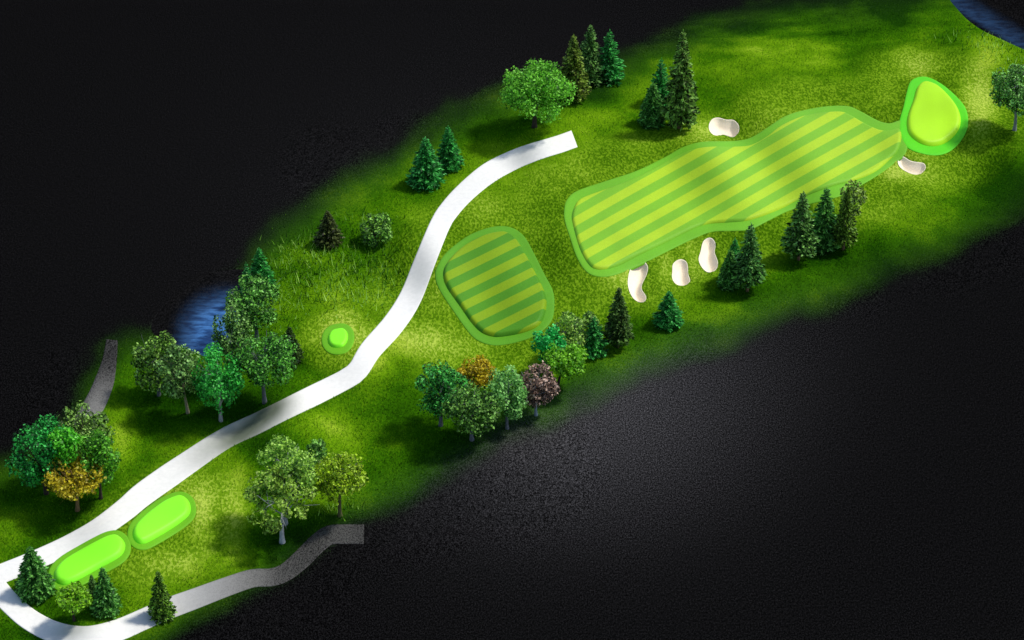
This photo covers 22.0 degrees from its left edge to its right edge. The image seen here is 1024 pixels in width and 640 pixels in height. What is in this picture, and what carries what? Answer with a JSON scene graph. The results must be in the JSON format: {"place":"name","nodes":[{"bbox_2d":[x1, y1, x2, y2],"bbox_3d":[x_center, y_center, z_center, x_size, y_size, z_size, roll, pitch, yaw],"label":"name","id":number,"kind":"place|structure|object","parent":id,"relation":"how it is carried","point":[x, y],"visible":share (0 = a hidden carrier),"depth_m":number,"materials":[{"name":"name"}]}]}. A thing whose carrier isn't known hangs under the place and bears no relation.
{"place":"outdoors","nodes":[
{"label":"outdoors","id":0,"kind":"place"},
{"bbox_2d":[73,339,117,420],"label":"path","id":1,"kind":"structure","parent":0,"point":[98,396],"depth_m":509.84,"materials":[{"name":"concrete"}]},
{"bbox_2d":[0,524,363,639],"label":"path","id":2,"kind":"structure","parent":0,"point":[305,555],"depth_m":457.76,"materials":[{"name":"concrete"}]},
{"bbox_2d":[151,269,251,355],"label":"water","id":3,"kind":"structure","parent":0,"point":[186,316],"depth_m":529.17,"materials":[{"name":"blue liquid"}]},
{"bbox_2d":[0,131,576,581],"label":"path","id":4,"kind":"structure","parent":0,"point":[178,469],"depth_m":507.56,"materials":[{"name":"concrete"}]},
{"bbox_2d":[0,0,1023,639],"bbox_3d":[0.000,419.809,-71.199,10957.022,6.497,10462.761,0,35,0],"label":"ground","id":5,"kind":"structure","parent":0,"point":[832,458],"depth_m":523.82,"materials":[{"name":"green plant"}]},
{"bbox_2d":[14,546,56,604],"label":"spruce tree","id":6,"kind":"object","parent":5,"relation":"on","point":[34,582],"visible":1,"depth_m":455.91,"materials":[{"name":"green plant"}]},
{"bbox_2d":[4,413,70,494],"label":"maple tree","id":7,"kind":"object","parent":5,"relation":"on","point":[43,450],"visible":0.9,"depth_m":474.07,"materials":[{"name":"green plant"}]},
{"bbox_2d":[46,426,80,497],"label":"maple tree","id":8,"kind":"object","parent":5,"relation":"on","point":[68,443],"visible":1,"depth_m":471.58,"materials":[{"name":"green plant"}]},
{"bbox_2d":[54,581,92,621],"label":"round tree","id":9,"kind":"object","parent":5,"relation":"on","point":[80,596],"visible":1,"depth_m":448.21,"materials":[{"name":"green plant"}]},
{"bbox_2d":[41,456,106,511],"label":"golden tree","id":10,"kind":"object","parent":5,"relation":"on","point":[70,477],"visible":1,"depth_m":471.36,"materials":[{"name":"yellow plant"}]},
{"bbox_2d":[50,400,115,456],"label":"elm tree","id":11,"kind":"object","parent":5,"relation":"on","point":[80,426],"visible":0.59,"depth_m":482.97,"materials":[{"name":"green plant"}]},
{"bbox_2d":[48,530,130,590],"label":"tee box","id":12,"kind":"object","parent":5,"relation":"on","point":[107,551],"visible":0.91,"depth_m":464.49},
{"bbox_2d":[87,575,96,597],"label":"spruce tree","id":13,"kind":"object","parent":5,"relation":"on","point":[91,584],"visible":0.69,"depth_m":455.62,"materials":[{"name":"green plant"}]},
{"bbox_2d":[72,429,121,499],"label":"round tree","id":14,"kind":"object","parent":5,"relation":"on","point":[98,451],"visible":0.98,"depth_m":472.84,"materials":[{"name":"green plant"}]},
{"bbox_2d":[89,568,122,620],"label":"spruce tree","id":15,"kind":"object","parent":5,"relation":"on","point":[105,600],"visible":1,"depth_m":451.00,"materials":[{"name":"green plant"}]},
{"bbox_2d":[130,330,175,396],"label":"ash tree","id":16,"kind":"object","parent":5,"relation":"on","point":[152,356],"visible":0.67,"depth_m":502.71,"materials":[{"name":"green plant"}]},
{"bbox_2d":[127,492,195,549],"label":"tee box","id":17,"kind":"object","parent":5,"relation":"on","point":[160,520],"visible":1,"depth_m":473.31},
{"bbox_2d":[147,570,177,625],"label":"spruce tree","id":18,"kind":"object","parent":5,"relation":"on","point":[161,607],"visible":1,"depth_m":451.45,"materials":[{"name":"green plant"}]},
{"bbox_2d":[153,344,205,413],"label":"ash tree","id":19,"kind":"object","parent":5,"relation":"on","point":[187,364],"visible":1,"depth_m":495.81,"materials":[{"name":"green plant"}]},
{"bbox_2d":[190,342,244,421],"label":"poplar tree","id":20,"kind":"object","parent":5,"relation":"on","point":[208,385],"visible":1,"depth_m":493.91,"materials":[{"name":"green plant"}]},
{"bbox_2d":[211,299,252,368],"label":"elm tree","id":21,"kind":"object","parent":5,"relation":"on","point":[233,329],"visible":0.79,"depth_m":502.00,"materials":[{"name":"green plant"}]},
{"bbox_2d":[239,264,251,296],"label":"spruce tree","id":22,"kind":"object","parent":5,"relation":"on","point":[247,271],"visible":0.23,"depth_m":527.44,"materials":[{"name":"green plant"}]},
{"bbox_2d":[225,272,279,337],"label":"maple tree","id":23,"kind":"object","parent":5,"relation":"on","point":[252,300],"visible":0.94,"depth_m":514.15,"materials":[{"name":"green plant"}]},
{"bbox_2d":[250,248,275,289],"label":"spruce tree","id":24,"kind":"object","parent":5,"relation":"on","point":[260,263],"visible":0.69,"depth_m":532.93,"materials":[{"name":"green plant"}]},
{"bbox_2d":[229,331,297,403],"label":"maple tree","id":25,"kind":"object","parent":5,"relation":"on","point":[273,349],"visible":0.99,"depth_m":494.81,"materials":[{"name":"green plant"}]},
{"bbox_2d":[242,464,319,543],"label":"birch tree","id":26,"kind":"object","parent":5,"relation":"on","point":[252,494],"visible":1,"depth_m":464.44,"materials":[{"name":"green plant"}]},
{"bbox_2d":[256,433,319,525],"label":"willow tree","id":27,"kind":"object","parent":5,"relation":"on","point":[286,465],"visible":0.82,"depth_m":466.95,"materials":[{"name":"green plant"}]},
{"bbox_2d":[277,327,304,364],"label":"spruce tree","id":28,"kind":"object","parent":5,"relation":"on","point":[297,355],"visible":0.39,"depth_m":512.49,"materials":[{"name":"green plant"}]},
{"bbox_2d":[306,438,327,469],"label":"tree","id":29,"kind":"object","parent":5,"relation":"on","point":[316,446],"visible":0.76,"depth_m":483.02,"materials":[{"name":"green plant"}]},
{"bbox_2d":[313,210,344,249],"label":"spruce tree","id":30,"kind":"object","parent":5,"relation":"on","point":[328,236],"visible":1,"depth_m":546.94,"materials":[{"name":"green plant"}]},
{"bbox_2d":[321,323,353,354],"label":"tee box","id":31,"kind":"object","parent":5,"relation":"on","point":[337,339],"visible":1,"depth_m":519.05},
{"bbox_2d":[308,451,368,517],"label":"olive tree","id":32,"kind":"object","parent":5,"relation":"on","point":[336,478],"visible":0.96,"depth_m":469.54,"materials":[{"name":"green plant"}]},
{"bbox_2d":[360,212,392,247],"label":"bush","id":33,"kind":"object","parent":5,"relation":"on","point":[377,228],"visible":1,"depth_m":548.30,"materials":[{"name":"green plant"}]},
{"bbox_2d":[405,136,445,192],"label":"spruce tree","id":34,"kind":"object","parent":5,"relation":"on","point":[427,171],"visible":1,"depth_m":565.24,"materials":[{"name":"green plant"}]},
{"bbox_2d":[414,359,470,426],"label":"maple tree","id":35,"kind":"object","parent":5,"relation":"on","point":[446,381],"visible":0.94,"depth_m":492.15,"materials":[{"name":"green plant"}]},
{"bbox_2d":[436,127,464,172],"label":"spruce tree","id":36,"kind":"object","parent":5,"relation":"on","point":[450,158],"visible":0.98,"depth_m":571.60,"materials":[{"name":"green plant"}]},
{"bbox_2d":[437,381,501,441],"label":"elm tree","id":37,"kind":"object","parent":5,"relation":"on","point":[490,411],"visible":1,"depth_m":487.40,"materials":[{"name":"green plant"}]},
{"bbox_2d":[456,355,495,398],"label":"golden tree","id":38,"kind":"object","parent":5,"relation":"on","point":[478,372],"visible":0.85,"depth_m":500.49,"materials":[{"name":"yellow plant"}]},
{"bbox_2d":[435,226,553,345],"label":"fairway fringe","id":39,"kind":"object","parent":5,"relation":"on","point":[473,331],"visible":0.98,"depth_m":534.54,"materials":[{"name":"green plant"}]},
{"bbox_2d":[443,231,546,336],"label":"fairway","id":40,"kind":"structure","parent":5,"relation":"on","point":[493,284],"depth_m":535.23,"materials":[{"name":"green plant"}]},
{"bbox_2d":[485,365,528,429],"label":"willow tree","id":41,"kind":"object","parent":5,"relation":"on","point":[517,395],"visible":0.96,"depth_m":491.06,"materials":[{"name":"green plant"}]},
{"bbox_2d":[0,0,1023,639],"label":"grass","id":42,"kind":"structure","parent":5,"relation":"on","point":[168,436],"depth_m":523.26,"materials":[{"name":"green plant"}]},
{"bbox_2d":[498,58,577,128],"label":"round tree","id":43,"kind":"object","parent":5,"relation":"on","point":[536,92],"visible":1,"depth_m":577.24,"materials":[{"name":"green plant"}]},
{"bbox_2d":[520,360,560,415],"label":"plum tree","id":44,"kind":"object","parent":5,"relation":"on","point":[543,389],"visible":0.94,"depth_m":495.24,"materials":[{"name":"brown plant"}]},
{"bbox_2d":[530,324,566,374],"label":"maple tree","id":45,"kind":"object","parent":5,"relation":"on","point":[542,342],"visible":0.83,"depth_m":506.62,"materials":[{"name":"green plant"}]},
{"bbox_2d":[541,341,587,391],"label":"round tree","id":46,"kind":"object","parent":5,"relation":"on","point":[571,358],"visible":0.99,"depth_m":501.29,"materials":[{"name":"green plant"}]},
{"bbox_2d":[553,311,588,347],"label":"bush","id":47,"kind":"object","parent":5,"relation":"on","point":[568,321],"visible":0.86,"depth_m":512.06,"materials":[{"name":"green plant"}]},
{"bbox_2d":[559,34,591,102],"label":"spruce tree","id":48,"kind":"object","parent":5,"relation":"on","point":[572,69],"visible":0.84,"depth_m":592.43,"materials":[{"name":"green plant"}]},
{"bbox_2d":[580,311,602,335],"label":"bush","id":49,"kind":"object","parent":5,"relation":"on","point":[589,315],"visible":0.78,"depth_m":517.00,"materials":[{"name":"green plant"}]},
{"bbox_2d":[579,24,607,87],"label":"spruce tree","id":50,"kind":"object","parent":5,"relation":"on","point":[590,46],"visible":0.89,"depth_m":600.56,"materials":[{"name":"green plant"}]},
{"bbox_2d":[583,316,608,359],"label":"spruce tree","id":51,"kind":"object","parent":5,"relation":"on","point":[594,344],"visible":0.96,"depth_m":514.76,"materials":[{"name":"green plant"}]},
{"bbox_2d":[597,30,626,86],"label":"spruce tree","id":52,"kind":"object","parent":5,"relation":"on","point":[613,65],"visible":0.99,"depth_m":602.62,"materials":[{"name":"green plant"}]},
{"bbox_2d":[602,287,634,348],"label":"spruce tree","id":53,"kind":"object","parent":5,"relation":"on","point":[617,332],"visible":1,"depth_m":515.11,"materials":[{"name":"green plant"}]},
{"bbox_2d":[237,21,1023,520],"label":"long grass","id":54,"kind":"structure","parent":5,"relation":"on","point":[353,267],"depth_m":541.62,"materials":[{"name":"green plant"}]},
{"bbox_2d":[628,263,647,301],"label":"sand bunker","id":55,"kind":"object","parent":5,"relation":"on","point":[636,277],"visible":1,"depth_m":540.59},
{"bbox_2d":[637,83,665,129],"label":"spruce tree","id":56,"kind":"object","parent":5,"relation":"on","point":[649,115],"visible":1,"depth_m":587.71,"materials":[{"name":"green plant"}]},
{"bbox_2d":[646,58,669,105],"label":"spruce tree","id":57,"kind":"object","parent":5,"relation":"on","point":[660,80],"visible":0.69,"depth_m":594.92,"materials":[{"name":"green plant"}]},
{"bbox_2d":[651,291,684,332],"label":"spruce tree","id":58,"kind":"object","parent":5,"relation":"on","point":[668,314],"visible":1,"depth_m":522.43,"materials":[{"name":"green plant"}]},
{"bbox_2d":[659,29,700,130],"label":"spruce tree","id":59,"kind":"object","parent":5,"relation":"on","point":[679,109],"visible":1,"depth_m":581.88,"materials":[{"name":"green plant"}]},
{"bbox_2d":[672,259,689,285],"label":"sand bunker","id":60,"kind":"object","parent":5,"relation":"on","point":[680,276],"visible":1,"depth_m":544.17},
{"bbox_2d":[699,238,717,272],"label":"sand bunker","id":61,"kind":"object","parent":5,"relation":"on","point":[708,261],"visible":1,"depth_m":549.52},
{"bbox_2d":[709,118,738,136],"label":"sand bunker","id":62,"kind":"object","parent":5,"relation":"on","point":[721,126],"visible":1,"depth_m":592.57},
{"bbox_2d":[716,250,740,291],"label":"spruce tree","id":63,"kind":"object","parent":5,"relation":"on","point":[724,278],"visible":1,"depth_m":534.31,"materials":[{"name":"green plant"}]},
{"bbox_2d":[721,238,740,264],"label":"spruce tree","id":64,"kind":"object","parent":5,"relation":"on","point":[734,247],"visible":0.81,"depth_m":534.09,"materials":[{"name":"green plant"}]},
{"bbox_2d":[564,106,906,276],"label":"fairway fringe","id":65,"kind":"object","parent":5,"relation":"on","point":[633,263],"visible":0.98,"depth_m":564.95,"materials":[{"name":"green plant"}]},
{"bbox_2d":[572,111,901,269],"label":"fairway","id":66,"kind":"structure","parent":5,"relation":"on","point":[784,165],"depth_m":567.62,"materials":[{"name":"green plant"}]},
{"bbox_2d":[730,222,766,291],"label":"spruce tree","id":67,"kind":"object","parent":5,"relation":"on","point":[749,269],"visible":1,"depth_m":530.19,"materials":[{"name":"green plant"}]},
{"bbox_2d":[779,190,820,260],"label":"spruce tree","id":68,"kind":"object","parent":5,"relation":"on","point":[801,240],"visible":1,"depth_m":540.33,"materials":[{"name":"green plant"}]},
{"bbox_2d":[809,187,839,255],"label":"spruce tree","id":69,"kind":"object","parent":5,"relation":"on","point":[825,220],"visible":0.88,"depth_m":545.88,"materials":[{"name":"green plant"}]},
{"bbox_2d":[831,186,857,249],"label":"spruce tree","id":70,"kind":"object","parent":5,"relation":"on","point":[845,229],"visible":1,"depth_m":544.35,"materials":[{"name":"green plant"}]},
{"bbox_2d":[839,179,867,216],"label":"tree","id":71,"kind":"object","parent":5,"relation":"on","point":[855,194],"visible":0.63,"depth_m":551.96,"materials":[{"name":"green plant"}]},
{"bbox_2d":[898,157,925,174],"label":"sand bunker","id":72,"kind":"object","parent":5,"relation":"on","point":[909,166],"visible":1,"depth_m":577.88},
{"bbox_2d":[900,77,967,155],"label":"putting green","id":73,"kind":"object","parent":5,"relation":"on","point":[934,119],"visible":1,"depth_m":589.41,"materials":[{"name":"green plant"}]},
{"bbox_2d":[989,63,1023,130],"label":"ash tree","id":74,"kind":"object","parent":5,"relation":"on","point":[1010,89],"visible":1,"depth_m":578.65,"materials":[{"name":"green plant"}]},
{"bbox_2d":[950,0,1023,48],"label":"water","id":75,"kind":"structure","parent":0,"point":[1004,19],"depth_m":630.82,"materials":[{"name":"blue liquid"}]}
]}

